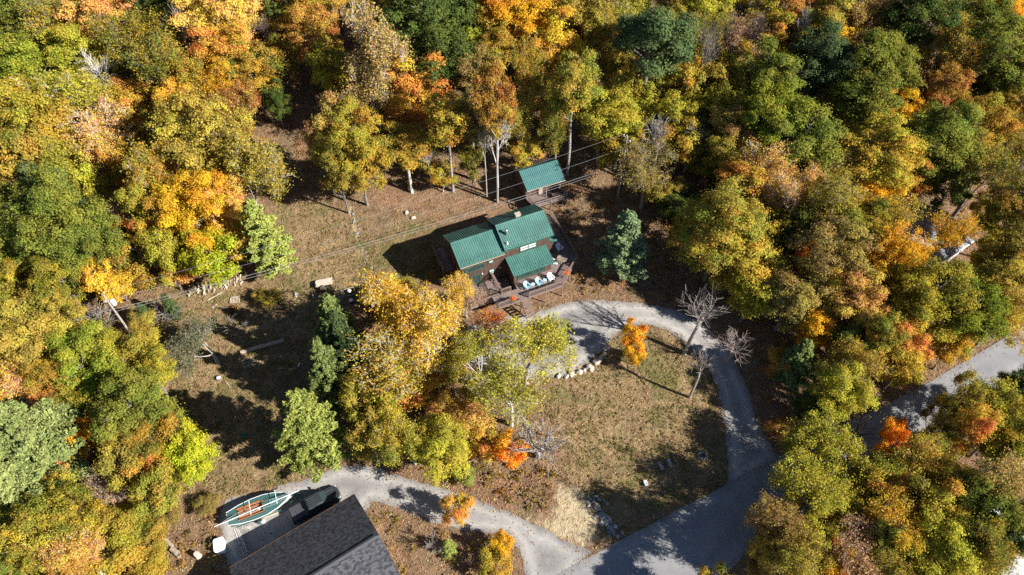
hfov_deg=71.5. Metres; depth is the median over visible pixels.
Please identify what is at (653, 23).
conifer tree
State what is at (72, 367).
broadleaf tree
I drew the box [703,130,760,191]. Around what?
broadleaf tree
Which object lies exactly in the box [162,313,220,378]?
open tree
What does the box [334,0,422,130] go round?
open tree
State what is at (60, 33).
broadleaf tree
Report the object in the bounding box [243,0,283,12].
tree
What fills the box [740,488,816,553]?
broadleaf tree
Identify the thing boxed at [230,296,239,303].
pallet
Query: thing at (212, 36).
broadleaf tree
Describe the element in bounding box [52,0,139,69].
broadleaf tree
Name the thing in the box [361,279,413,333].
broadleaf tree
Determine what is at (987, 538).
broadleaf tree
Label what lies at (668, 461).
split log
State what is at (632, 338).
tree
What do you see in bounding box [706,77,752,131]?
tree
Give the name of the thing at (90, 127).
open tree
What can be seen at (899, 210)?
open tree
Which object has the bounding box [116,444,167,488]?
tree
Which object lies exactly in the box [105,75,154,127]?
tree
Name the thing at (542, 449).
crooked tree
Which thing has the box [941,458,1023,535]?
broadleaf tree
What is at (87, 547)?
broadleaf tree
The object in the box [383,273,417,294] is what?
tree
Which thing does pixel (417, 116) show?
tree
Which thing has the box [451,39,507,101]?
broadleaf tree
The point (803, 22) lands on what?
bare tree
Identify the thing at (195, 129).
broadleaf tree
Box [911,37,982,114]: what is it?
broadleaf tree
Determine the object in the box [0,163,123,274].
broadleaf tree
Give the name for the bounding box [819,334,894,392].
open tree
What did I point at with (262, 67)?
broadleaf tree
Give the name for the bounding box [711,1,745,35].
tree
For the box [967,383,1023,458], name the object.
broadleaf tree
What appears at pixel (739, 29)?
open tree
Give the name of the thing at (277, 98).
broadleaf tree
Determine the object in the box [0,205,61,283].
broadleaf tree
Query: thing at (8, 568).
broadleaf tree
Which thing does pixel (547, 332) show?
open tree
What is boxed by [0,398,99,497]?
pine tree
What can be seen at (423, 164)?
tree
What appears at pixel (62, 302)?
broadleaf tree
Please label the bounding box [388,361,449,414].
tree
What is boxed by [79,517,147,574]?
tree
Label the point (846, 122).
broadleaf tree
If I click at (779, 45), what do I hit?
tree
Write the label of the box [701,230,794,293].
broadleaf tree
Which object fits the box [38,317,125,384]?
broadleaf tree
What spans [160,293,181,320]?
young pine
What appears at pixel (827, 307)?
broadleaf tree
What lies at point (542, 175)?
shed
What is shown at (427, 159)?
bare tree
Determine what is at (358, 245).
power cable
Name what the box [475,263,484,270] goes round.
window
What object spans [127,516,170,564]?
tree
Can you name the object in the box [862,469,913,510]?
broadleaf tree
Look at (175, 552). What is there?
fallen log
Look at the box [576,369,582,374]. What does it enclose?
boulder
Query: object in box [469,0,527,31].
broadleaf tree
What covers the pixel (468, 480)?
tree
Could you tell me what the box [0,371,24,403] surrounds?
tree
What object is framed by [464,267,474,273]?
window
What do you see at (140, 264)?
tree
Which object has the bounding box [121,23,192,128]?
broadleaf tree
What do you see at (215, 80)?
broadleaf tree
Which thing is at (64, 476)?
tree
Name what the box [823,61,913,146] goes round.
broadleaf tree
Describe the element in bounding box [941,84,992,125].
tree
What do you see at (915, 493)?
tree
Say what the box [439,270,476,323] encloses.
open tree
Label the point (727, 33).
bare tree
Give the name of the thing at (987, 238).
tree
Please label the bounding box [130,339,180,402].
broadleaf tree
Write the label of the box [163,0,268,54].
broadleaf tree
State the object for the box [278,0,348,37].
broadleaf tree
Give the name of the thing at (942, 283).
broadleaf tree
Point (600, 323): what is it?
gravel drive
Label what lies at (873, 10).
broadleaf tree
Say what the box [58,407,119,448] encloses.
tree
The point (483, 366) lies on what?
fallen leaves
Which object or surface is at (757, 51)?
thinning tree
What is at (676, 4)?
broadleaf tree
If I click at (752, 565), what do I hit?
tree
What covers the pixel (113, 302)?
utility pole
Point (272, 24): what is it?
tree
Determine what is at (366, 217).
power cable
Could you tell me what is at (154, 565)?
tree
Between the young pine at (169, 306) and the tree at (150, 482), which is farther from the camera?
the young pine at (169, 306)
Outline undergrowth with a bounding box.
[2,0,1023,574]
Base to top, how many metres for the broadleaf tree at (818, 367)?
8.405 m
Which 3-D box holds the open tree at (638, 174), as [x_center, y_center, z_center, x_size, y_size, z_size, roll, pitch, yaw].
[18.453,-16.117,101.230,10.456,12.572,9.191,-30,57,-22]
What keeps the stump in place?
on the ground at (572, 510)
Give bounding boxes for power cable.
[105,135,620,291]
[109,154,606,299]
[115,164,619,308]
[119,169,611,310]
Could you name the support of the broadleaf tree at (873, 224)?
on the ground at (572, 510)
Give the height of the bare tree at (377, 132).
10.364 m
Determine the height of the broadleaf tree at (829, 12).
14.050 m
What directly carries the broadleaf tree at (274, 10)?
on the ground at (572, 510)
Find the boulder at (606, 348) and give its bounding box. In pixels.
[602,345,609,350]
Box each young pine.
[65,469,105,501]
[135,302,158,326]
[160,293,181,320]
[438,538,457,559]
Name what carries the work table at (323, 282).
on the ground at (572, 510)
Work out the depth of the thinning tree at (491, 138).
97.59 m
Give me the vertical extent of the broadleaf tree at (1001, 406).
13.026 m
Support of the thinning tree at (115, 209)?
on the ground at (572, 510)
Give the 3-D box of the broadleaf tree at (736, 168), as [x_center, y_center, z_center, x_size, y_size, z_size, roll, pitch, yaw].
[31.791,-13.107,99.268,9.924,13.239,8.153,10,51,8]
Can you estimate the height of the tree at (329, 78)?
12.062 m
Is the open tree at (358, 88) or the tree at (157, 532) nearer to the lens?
the tree at (157, 532)
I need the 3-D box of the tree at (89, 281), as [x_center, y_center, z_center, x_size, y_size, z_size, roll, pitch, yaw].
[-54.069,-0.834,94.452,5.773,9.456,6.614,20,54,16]
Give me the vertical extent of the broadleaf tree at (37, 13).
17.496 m
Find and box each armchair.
[523,281,530,290]
[534,277,543,286]
[547,273,554,280]
[555,242,562,251]
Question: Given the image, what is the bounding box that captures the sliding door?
[471,274,480,285]
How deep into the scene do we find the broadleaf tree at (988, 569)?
71.41 m
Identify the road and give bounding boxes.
[557,329,1023,574]
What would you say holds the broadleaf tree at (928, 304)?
on the ground at (572, 510)
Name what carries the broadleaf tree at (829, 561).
on the ground at (572, 510)
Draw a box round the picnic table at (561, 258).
[557,254,567,264]
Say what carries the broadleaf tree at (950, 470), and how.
on the ground at (572, 510)
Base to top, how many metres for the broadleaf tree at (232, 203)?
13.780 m
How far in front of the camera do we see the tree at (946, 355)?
86.84 m
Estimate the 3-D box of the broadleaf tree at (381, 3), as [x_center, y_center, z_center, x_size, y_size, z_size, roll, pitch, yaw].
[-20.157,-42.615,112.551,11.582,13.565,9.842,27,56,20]
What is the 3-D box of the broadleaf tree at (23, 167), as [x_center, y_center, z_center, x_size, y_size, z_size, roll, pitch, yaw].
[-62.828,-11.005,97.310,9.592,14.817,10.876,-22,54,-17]
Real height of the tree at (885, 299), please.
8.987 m
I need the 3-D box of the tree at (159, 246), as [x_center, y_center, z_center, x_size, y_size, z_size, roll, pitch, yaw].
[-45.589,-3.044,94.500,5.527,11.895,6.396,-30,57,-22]
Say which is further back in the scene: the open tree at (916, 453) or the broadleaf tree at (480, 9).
the broadleaf tree at (480, 9)
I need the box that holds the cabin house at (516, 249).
[432,204,577,318]
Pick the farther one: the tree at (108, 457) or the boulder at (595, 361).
the boulder at (595, 361)
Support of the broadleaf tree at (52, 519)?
on the ground at (572, 510)
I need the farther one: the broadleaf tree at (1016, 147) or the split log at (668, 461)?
the broadleaf tree at (1016, 147)
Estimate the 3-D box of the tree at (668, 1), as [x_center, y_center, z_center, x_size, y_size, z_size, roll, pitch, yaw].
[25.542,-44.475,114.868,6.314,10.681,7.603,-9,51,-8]
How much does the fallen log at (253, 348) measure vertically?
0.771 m
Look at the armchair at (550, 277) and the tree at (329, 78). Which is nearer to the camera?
the armchair at (550, 277)
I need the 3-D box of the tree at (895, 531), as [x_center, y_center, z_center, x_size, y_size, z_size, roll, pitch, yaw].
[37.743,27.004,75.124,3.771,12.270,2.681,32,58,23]
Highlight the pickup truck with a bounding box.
[288,485,341,524]
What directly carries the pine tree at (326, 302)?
on the ground at (572, 510)
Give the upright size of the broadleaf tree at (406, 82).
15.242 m
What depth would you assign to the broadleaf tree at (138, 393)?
77.45 m
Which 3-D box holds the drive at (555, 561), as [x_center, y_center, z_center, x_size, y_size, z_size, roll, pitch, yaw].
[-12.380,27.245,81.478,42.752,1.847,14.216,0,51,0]
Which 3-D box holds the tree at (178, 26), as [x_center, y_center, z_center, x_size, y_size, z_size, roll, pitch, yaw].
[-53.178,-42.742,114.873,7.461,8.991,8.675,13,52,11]
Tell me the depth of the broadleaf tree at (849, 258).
87.44 m
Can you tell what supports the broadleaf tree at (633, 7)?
on the ground at (572, 510)
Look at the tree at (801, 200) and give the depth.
96.16 m
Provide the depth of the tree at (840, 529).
73.55 m
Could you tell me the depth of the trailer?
81.68 m
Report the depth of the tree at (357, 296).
95.93 m
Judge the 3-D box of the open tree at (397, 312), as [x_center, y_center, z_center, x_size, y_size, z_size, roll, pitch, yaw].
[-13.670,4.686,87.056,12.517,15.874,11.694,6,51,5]
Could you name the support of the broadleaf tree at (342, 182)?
on the ground at (572, 510)
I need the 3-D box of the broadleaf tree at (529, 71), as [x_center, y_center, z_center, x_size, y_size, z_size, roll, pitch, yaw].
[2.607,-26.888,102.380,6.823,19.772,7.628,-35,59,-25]
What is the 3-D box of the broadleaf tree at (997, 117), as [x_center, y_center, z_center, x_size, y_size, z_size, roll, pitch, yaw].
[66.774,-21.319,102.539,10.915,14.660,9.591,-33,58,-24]
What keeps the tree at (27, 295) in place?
on the ground at (572, 510)
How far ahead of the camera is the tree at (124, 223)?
96.37 m
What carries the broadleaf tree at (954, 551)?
on the ground at (572, 510)
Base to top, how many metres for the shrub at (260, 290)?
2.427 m
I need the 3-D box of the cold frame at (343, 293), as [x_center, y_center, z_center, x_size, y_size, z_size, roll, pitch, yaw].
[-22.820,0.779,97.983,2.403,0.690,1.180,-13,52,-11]
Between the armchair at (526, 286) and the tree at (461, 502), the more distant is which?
the armchair at (526, 286)
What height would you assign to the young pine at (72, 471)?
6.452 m
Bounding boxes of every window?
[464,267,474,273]
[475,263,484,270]
[519,242,536,251]
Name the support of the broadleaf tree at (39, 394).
on the ground at (572, 510)
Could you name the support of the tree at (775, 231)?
on the ground at (572, 510)
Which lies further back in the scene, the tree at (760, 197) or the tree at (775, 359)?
the tree at (760, 197)
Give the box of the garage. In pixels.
[229,494,399,574]
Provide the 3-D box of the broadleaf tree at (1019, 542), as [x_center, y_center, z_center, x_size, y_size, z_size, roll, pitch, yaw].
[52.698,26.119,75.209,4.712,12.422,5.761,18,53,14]
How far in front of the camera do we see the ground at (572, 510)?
93.86 m
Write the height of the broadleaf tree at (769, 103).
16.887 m
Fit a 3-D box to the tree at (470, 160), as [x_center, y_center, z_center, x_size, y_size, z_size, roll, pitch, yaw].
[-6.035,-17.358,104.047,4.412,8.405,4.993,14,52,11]
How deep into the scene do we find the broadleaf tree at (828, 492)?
74.96 m
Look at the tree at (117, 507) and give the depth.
79.43 m
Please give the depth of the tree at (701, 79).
104.15 m
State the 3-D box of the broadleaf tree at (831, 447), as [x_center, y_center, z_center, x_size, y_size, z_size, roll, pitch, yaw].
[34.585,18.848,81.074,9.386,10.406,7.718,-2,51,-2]
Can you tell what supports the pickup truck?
on the drive at (555, 561)
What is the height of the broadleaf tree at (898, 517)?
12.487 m
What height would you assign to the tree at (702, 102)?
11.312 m
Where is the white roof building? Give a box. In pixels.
[965,504,1023,574]
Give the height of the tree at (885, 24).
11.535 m
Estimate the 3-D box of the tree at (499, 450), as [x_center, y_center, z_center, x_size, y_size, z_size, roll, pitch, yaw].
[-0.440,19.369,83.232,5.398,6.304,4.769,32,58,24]
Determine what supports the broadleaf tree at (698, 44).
on the ground at (572, 510)
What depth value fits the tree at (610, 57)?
109.02 m
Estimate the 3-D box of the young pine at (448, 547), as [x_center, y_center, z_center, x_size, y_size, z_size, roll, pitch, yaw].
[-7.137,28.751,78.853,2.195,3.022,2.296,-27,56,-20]
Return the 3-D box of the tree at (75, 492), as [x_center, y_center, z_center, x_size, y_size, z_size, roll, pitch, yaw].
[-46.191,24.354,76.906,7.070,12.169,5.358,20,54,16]
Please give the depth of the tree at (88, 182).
97.92 m
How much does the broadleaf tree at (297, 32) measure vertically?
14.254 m
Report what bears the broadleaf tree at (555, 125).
on the ground at (572, 510)
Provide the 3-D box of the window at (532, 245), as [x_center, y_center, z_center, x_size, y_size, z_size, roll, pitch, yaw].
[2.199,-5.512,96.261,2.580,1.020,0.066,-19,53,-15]
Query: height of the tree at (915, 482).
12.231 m
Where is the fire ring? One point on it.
(702, 458)
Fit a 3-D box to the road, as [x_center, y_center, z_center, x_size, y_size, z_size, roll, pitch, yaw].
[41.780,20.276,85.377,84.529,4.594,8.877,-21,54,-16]
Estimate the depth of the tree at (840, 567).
71.66 m
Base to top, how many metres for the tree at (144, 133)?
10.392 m
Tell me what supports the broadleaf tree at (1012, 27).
on the ground at (572, 510)
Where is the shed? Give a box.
[512,156,566,209]
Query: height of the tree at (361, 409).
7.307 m
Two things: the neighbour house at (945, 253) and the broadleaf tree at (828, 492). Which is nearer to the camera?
the broadleaf tree at (828, 492)
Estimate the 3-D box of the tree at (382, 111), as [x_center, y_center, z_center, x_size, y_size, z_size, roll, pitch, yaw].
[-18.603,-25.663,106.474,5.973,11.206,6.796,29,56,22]
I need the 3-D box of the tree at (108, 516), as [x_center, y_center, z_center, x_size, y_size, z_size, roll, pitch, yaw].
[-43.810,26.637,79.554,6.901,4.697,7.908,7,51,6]
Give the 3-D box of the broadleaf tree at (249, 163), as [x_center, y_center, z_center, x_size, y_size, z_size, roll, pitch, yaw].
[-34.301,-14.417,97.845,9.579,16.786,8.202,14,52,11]
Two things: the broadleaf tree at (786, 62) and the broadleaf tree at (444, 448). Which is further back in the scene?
the broadleaf tree at (786, 62)
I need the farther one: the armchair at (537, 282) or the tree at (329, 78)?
the tree at (329, 78)
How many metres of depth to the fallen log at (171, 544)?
80.16 m
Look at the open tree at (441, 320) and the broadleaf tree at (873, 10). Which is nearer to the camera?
the open tree at (441, 320)
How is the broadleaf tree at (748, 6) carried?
on the ground at (572, 510)
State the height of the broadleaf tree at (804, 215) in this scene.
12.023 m
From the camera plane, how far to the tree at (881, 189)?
97.24 m
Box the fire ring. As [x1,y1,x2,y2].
[697,451,707,459]
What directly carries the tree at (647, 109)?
on the ground at (572, 510)
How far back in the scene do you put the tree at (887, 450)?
79.16 m
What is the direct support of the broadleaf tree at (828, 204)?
on the ground at (572, 510)
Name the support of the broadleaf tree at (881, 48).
on the ground at (572, 510)
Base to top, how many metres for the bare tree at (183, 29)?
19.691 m
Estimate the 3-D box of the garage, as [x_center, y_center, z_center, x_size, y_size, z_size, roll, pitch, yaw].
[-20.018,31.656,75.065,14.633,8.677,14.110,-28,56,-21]
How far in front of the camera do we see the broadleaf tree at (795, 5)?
107.88 m
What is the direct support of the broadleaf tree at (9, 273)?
on the ground at (572, 510)
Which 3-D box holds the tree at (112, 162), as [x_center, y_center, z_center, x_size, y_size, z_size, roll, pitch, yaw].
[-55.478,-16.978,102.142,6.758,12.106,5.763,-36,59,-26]
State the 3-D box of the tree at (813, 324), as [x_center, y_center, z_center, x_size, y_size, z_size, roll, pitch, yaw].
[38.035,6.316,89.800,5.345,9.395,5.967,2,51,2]
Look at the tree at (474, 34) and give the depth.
105.21 m
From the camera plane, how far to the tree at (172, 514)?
80.39 m
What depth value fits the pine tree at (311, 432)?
78.37 m
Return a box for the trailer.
[236,493,300,527]
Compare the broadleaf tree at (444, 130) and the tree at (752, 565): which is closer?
the tree at (752, 565)
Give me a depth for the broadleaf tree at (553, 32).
103.48 m
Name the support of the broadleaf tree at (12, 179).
on the ground at (572, 510)
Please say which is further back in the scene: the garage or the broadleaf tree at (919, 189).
the broadleaf tree at (919, 189)
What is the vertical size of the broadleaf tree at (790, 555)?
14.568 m
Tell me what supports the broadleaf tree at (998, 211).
on the ground at (572, 510)
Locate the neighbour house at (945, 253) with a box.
[882,202,973,267]
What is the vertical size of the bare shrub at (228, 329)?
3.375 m
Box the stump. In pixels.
[193,551,201,559]
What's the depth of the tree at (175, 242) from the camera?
93.60 m
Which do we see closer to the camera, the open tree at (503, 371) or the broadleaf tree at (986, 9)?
the open tree at (503, 371)
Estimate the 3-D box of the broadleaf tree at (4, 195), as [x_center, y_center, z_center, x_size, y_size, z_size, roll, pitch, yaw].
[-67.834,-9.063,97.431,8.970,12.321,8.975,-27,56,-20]
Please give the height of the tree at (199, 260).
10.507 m
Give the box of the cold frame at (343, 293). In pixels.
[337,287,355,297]
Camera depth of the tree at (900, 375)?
85.17 m
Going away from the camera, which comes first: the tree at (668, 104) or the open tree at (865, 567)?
the open tree at (865, 567)
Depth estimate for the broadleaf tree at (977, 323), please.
84.40 m
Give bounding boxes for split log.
[657,461,664,469]
[666,459,671,466]
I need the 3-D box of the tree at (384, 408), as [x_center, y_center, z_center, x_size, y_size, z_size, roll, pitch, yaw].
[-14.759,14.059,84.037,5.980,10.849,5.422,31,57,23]
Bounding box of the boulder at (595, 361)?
[592,358,601,364]
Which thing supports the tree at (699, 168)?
on the ground at (572, 510)
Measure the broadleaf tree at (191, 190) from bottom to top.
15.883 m
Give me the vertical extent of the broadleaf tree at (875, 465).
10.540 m
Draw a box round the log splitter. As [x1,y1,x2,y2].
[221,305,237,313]
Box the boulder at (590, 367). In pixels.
[586,364,593,371]
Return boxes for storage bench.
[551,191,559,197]
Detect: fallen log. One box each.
[164,538,174,546]
[169,547,180,558]
[240,338,283,353]
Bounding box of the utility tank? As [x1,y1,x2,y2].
[213,537,226,553]
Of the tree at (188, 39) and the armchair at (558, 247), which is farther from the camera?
the tree at (188, 39)
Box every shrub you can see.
[84,299,117,329]
[152,298,182,324]
[219,314,248,334]
[251,287,266,300]
[423,527,442,554]
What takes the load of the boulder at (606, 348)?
on the ground at (572, 510)
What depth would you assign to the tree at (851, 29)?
108.86 m
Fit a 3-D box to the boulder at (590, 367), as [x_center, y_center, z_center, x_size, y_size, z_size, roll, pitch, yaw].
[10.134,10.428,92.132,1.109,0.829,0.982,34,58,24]
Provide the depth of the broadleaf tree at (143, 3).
108.85 m
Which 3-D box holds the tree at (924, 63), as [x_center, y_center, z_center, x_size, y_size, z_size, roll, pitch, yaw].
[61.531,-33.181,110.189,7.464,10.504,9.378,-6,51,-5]
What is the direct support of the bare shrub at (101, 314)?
on the ground at (572, 510)
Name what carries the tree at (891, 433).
on the ground at (572, 510)
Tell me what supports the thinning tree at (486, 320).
on the ground at (572, 510)
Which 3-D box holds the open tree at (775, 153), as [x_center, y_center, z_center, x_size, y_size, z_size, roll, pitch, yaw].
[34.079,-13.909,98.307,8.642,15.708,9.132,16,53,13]
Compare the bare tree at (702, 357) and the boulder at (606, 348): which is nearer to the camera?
the bare tree at (702, 357)
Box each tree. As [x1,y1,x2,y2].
[0,0,42,70]
[0,10,51,73]
[0,33,68,89]
[0,73,82,165]
[0,117,56,183]
[0,159,24,186]
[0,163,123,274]
[0,178,21,223]
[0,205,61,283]
[0,234,36,290]
[0,269,27,324]
[0,273,25,293]
[0,278,20,309]
[0,296,69,387]
[0,335,50,404]
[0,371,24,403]
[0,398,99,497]
[0,448,71,528]
[0,490,93,574]
[0,505,38,562]
[0,542,50,574]
[4,0,95,61]
[4,67,118,130]
[5,158,87,212]
[10,277,74,323]
[18,357,69,395]
[19,521,107,574]
[22,251,96,304]
[22,373,88,425]
[23,131,101,216]
[32,477,107,532]
[33,22,111,79]
[36,291,87,325]
[37,209,138,293]
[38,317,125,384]
[39,464,81,519]
[41,546,90,574]
[45,376,100,424]
[47,332,130,412]
[48,300,106,336]
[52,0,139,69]
[53,445,78,473]
[54,93,136,177]
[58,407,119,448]
[64,145,112,209]
[70,40,129,82]
[73,255,119,304]
[74,362,193,445]
[75,438,121,479]
[78,44,114,84]
[78,319,170,391]
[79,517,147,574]
[80,461,128,508]
[83,4,183,88]
[90,135,138,185]
[91,429,146,496]
[92,190,140,230]
[93,268,138,306]
[94,82,146,130]
[97,495,148,561]
[99,213,134,248]
[104,488,164,527]
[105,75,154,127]
[108,225,162,294]
[110,169,189,239]
[111,104,163,150]
[116,404,188,473]
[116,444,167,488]
[119,138,184,201]
[121,0,174,18]
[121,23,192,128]
[123,457,194,522]
[124,542,171,574]
[125,203,185,259]
[125,308,160,335]
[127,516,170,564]
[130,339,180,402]
[134,225,190,290]
[143,80,258,181]
[146,73,203,147]
[146,488,182,531]
[148,165,240,259]
[157,243,204,288]
[160,416,220,476]
[161,0,200,43]
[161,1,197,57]
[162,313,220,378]
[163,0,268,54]
[163,52,214,98]
[163,228,208,258]
[164,460,182,484]
[175,226,244,291]
[177,35,197,59]
[178,16,255,73]
[179,454,214,488]
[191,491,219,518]
[196,49,247,99]
[201,77,263,143]
[202,173,246,228]
[213,216,260,267]
[218,126,303,208]
[219,36,285,118]
[239,198,298,280]
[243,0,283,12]
[244,11,286,69]
[247,2,271,47]
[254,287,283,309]
[257,77,291,127]
[258,5,311,68]
[260,0,301,23]
[265,30,302,93]
[271,388,350,483]
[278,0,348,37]
[280,1,347,83]
[301,90,351,200]
[303,35,350,102]
[306,336,350,415]
[310,92,396,205]
[312,130,359,213]
[313,291,364,353]
[322,308,369,376]
[325,0,355,30]
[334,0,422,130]
[336,53,404,133]
[336,364,376,423]
[341,312,448,405]
[343,267,447,365]
[344,405,386,463]
[351,364,376,399]
[354,402,393,432]
[355,0,400,34]
[356,282,374,304]
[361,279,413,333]
[365,409,425,471]
[367,379,407,419]
[369,89,379,138]
[370,49,456,120]
[370,83,408,133]
[370,120,431,193]
[373,0,481,68]
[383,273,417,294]
[385,93,429,131]
[387,11,477,105]
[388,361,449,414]
[393,282,463,370]
[404,411,475,494]
[413,128,444,175]
[419,90,470,192]
[422,144,437,187]
[424,158,459,192]
[425,338,474,393]
[425,385,468,430]
[437,491,476,529]
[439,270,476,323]
[442,325,499,383]
[448,86,494,180]
[448,396,496,444]
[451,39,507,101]
[454,285,490,318]
[455,465,475,486]
[456,142,485,187]
[457,5,489,52]
[458,369,495,406]
[460,345,559,427]
[465,56,519,202]
[467,426,507,464]
[468,12,519,79]
[468,304,512,356]
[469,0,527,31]
[471,90,515,186]
[472,540,515,574]
[476,124,490,196]
[477,0,556,75]
[483,425,532,470]
[487,307,582,386]
[487,528,516,555]
[496,94,535,153]
[504,406,573,478]
[507,3,588,89]
[507,129,546,169]
[508,27,551,149]
[527,67,558,126]
[536,95,573,158]
[539,0,572,26]
[545,46,607,174]
[551,0,619,64]
[573,82,644,163]
[579,2,617,82]
[591,127,648,170]
[592,208,650,282]
[598,47,638,86]
[600,57,639,108]
[603,0,663,61]
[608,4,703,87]
[613,133,680,209]
[618,87,662,146]
[621,315,649,354]
[622,343,647,366]
[632,74,669,109]
[639,116,677,180]
[642,173,688,212]
[650,114,706,174]
[651,178,703,224]
[653,89,702,158]
[655,0,671,7]
[658,0,701,68]
[662,60,707,115]
[663,173,773,281]
[664,49,713,96]
[665,212,694,247]
[676,57,733,113]
[678,281,731,355]
[679,0,740,37]
[679,124,711,172]
[681,137,722,182]
[685,344,717,398]
[686,21,724,117]
[686,83,729,140]
[689,10,729,87]
[695,554,731,574]
[701,18,719,92]
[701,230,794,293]
[703,100,763,151]
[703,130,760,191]
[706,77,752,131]
[708,64,752,102]
[709,38,755,86]
[710,157,785,205]
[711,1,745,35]
[714,4,775,60]
[717,12,739,47]
[718,328,753,364]
[719,267,775,322]
[723,120,780,158]
[728,0,766,33]
[730,31,809,117]
[732,34,763,69]
[734,71,818,151]
[739,135,802,203]
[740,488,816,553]
[742,0,796,63]
[745,7,769,43]
[745,538,777,574]
[746,520,828,574]
[752,179,790,219]
[756,0,824,36]
[758,168,808,236]
[759,202,802,260]
[759,264,842,333]
[761,343,791,378]
[761,417,790,439]
[763,94,848,185]
[764,441,868,517]
[768,25,801,66]
[770,338,815,393]
[771,181,812,222]
[772,159,828,229]
[773,207,834,268]
[775,408,868,474]
[777,534,840,574]
[781,212,882,295]
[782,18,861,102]
[785,169,874,248]
[787,6,846,77]
[787,238,817,274]
[787,387,831,428]
[789,0,864,37]
[789,1,812,52]
[791,305,837,354]
[797,144,860,210]
[800,354,841,429]
[800,507,837,560]
[807,266,856,332]
[809,360,879,424]
[810,509,863,537]
[815,86,852,114]
[817,507,887,574]
[817,536,861,574]
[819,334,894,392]
[819,508,860,569]
[820,266,892,327]
[821,25,926,104]
[822,318,873,361]
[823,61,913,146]
[829,117,870,161]
[830,196,896,257]
[832,409,878,463]
[833,482,881,531]
[835,104,905,150]
[837,110,932,194]
[840,10,870,44]
[841,448,907,495]
[845,0,899,55]
[856,179,916,207]
[858,192,931,274]
[858,489,935,564]
[858,514,905,551]
[861,306,912,363]
[861,535,925,574]
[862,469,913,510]
[863,217,940,285]
[864,265,918,312]
[867,9,915,42]
[870,415,911,453]
[875,344,926,389]
[876,85,927,144]
[876,315,938,374]
[877,0,966,49]
[880,442,914,470]
[882,470,945,521]
[884,254,988,350]
[884,430,964,490]
[887,157,937,205]
[892,37,934,92]
[892,505,992,574]
[895,93,991,195]
[898,463,931,499]
[906,476,978,539]
[908,59,978,118]
[911,0,993,82]
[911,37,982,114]
[913,400,967,462]
[917,367,988,432]
[921,266,962,295]
[923,209,982,257]
[924,157,983,209]
[928,325,980,369]
[931,453,992,497]
[936,271,1016,359]
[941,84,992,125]
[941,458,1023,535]
[942,396,1007,457]
[946,119,1023,217]
[949,563,1008,574]
[952,373,1019,453]
[953,0,1017,42]
[955,7,1023,98]
[958,512,1020,574]
[959,278,1023,356]
[964,227,1002,277]
[965,190,996,234]
[966,237,1023,307]
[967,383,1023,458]
[968,92,1022,148]
[970,446,1023,521]
[971,46,1023,114]
[974,0,1023,24]
[974,157,1023,237]
[976,169,1023,237]
[980,421,1023,473]
[983,216,1023,275]
[985,124,1023,198]
[989,83,1023,141]
[991,362,1023,405]
[1000,501,1023,555]
[1001,530,1023,562]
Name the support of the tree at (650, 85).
on the ground at (572, 510)
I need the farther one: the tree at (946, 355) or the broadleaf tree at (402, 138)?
the broadleaf tree at (402, 138)
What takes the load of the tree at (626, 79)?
on the ground at (572, 510)
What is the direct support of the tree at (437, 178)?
on the ground at (572, 510)
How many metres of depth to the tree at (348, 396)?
80.91 m
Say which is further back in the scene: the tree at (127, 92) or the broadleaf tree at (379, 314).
the tree at (127, 92)
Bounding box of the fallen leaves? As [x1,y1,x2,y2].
[3,0,1023,574]
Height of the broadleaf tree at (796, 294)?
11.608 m
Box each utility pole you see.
[102,292,129,333]
[617,134,630,197]
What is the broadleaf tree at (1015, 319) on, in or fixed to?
on the ground at (572, 510)
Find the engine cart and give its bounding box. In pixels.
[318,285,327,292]
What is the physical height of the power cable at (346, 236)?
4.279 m
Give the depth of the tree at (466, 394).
85.90 m
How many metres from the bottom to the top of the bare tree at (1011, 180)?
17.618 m
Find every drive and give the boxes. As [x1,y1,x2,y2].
[219,464,590,574]
[459,299,781,483]
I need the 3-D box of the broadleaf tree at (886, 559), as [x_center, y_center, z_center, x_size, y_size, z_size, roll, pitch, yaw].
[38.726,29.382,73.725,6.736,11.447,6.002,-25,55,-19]
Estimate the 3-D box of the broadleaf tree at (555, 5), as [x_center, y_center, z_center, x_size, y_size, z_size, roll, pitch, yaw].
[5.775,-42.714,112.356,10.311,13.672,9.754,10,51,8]
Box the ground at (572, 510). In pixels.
[2,0,1023,574]
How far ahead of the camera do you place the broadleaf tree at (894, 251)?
88.86 m
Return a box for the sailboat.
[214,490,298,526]
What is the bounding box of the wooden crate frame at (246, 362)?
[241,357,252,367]
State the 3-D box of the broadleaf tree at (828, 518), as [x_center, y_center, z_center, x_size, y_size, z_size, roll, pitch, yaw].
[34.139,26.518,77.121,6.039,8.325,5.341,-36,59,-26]
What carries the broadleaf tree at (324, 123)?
on the ground at (572, 510)
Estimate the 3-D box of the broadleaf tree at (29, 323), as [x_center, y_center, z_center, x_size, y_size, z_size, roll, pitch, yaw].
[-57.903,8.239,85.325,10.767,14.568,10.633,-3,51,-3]
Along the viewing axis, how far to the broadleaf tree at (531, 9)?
104.04 m
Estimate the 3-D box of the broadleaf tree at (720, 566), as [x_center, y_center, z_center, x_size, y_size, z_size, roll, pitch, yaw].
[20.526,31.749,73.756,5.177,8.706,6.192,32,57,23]
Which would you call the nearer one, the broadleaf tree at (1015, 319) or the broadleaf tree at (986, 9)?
the broadleaf tree at (1015, 319)
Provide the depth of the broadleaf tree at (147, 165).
93.02 m
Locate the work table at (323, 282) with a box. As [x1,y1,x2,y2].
[315,277,332,287]
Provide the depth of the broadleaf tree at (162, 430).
78.15 m

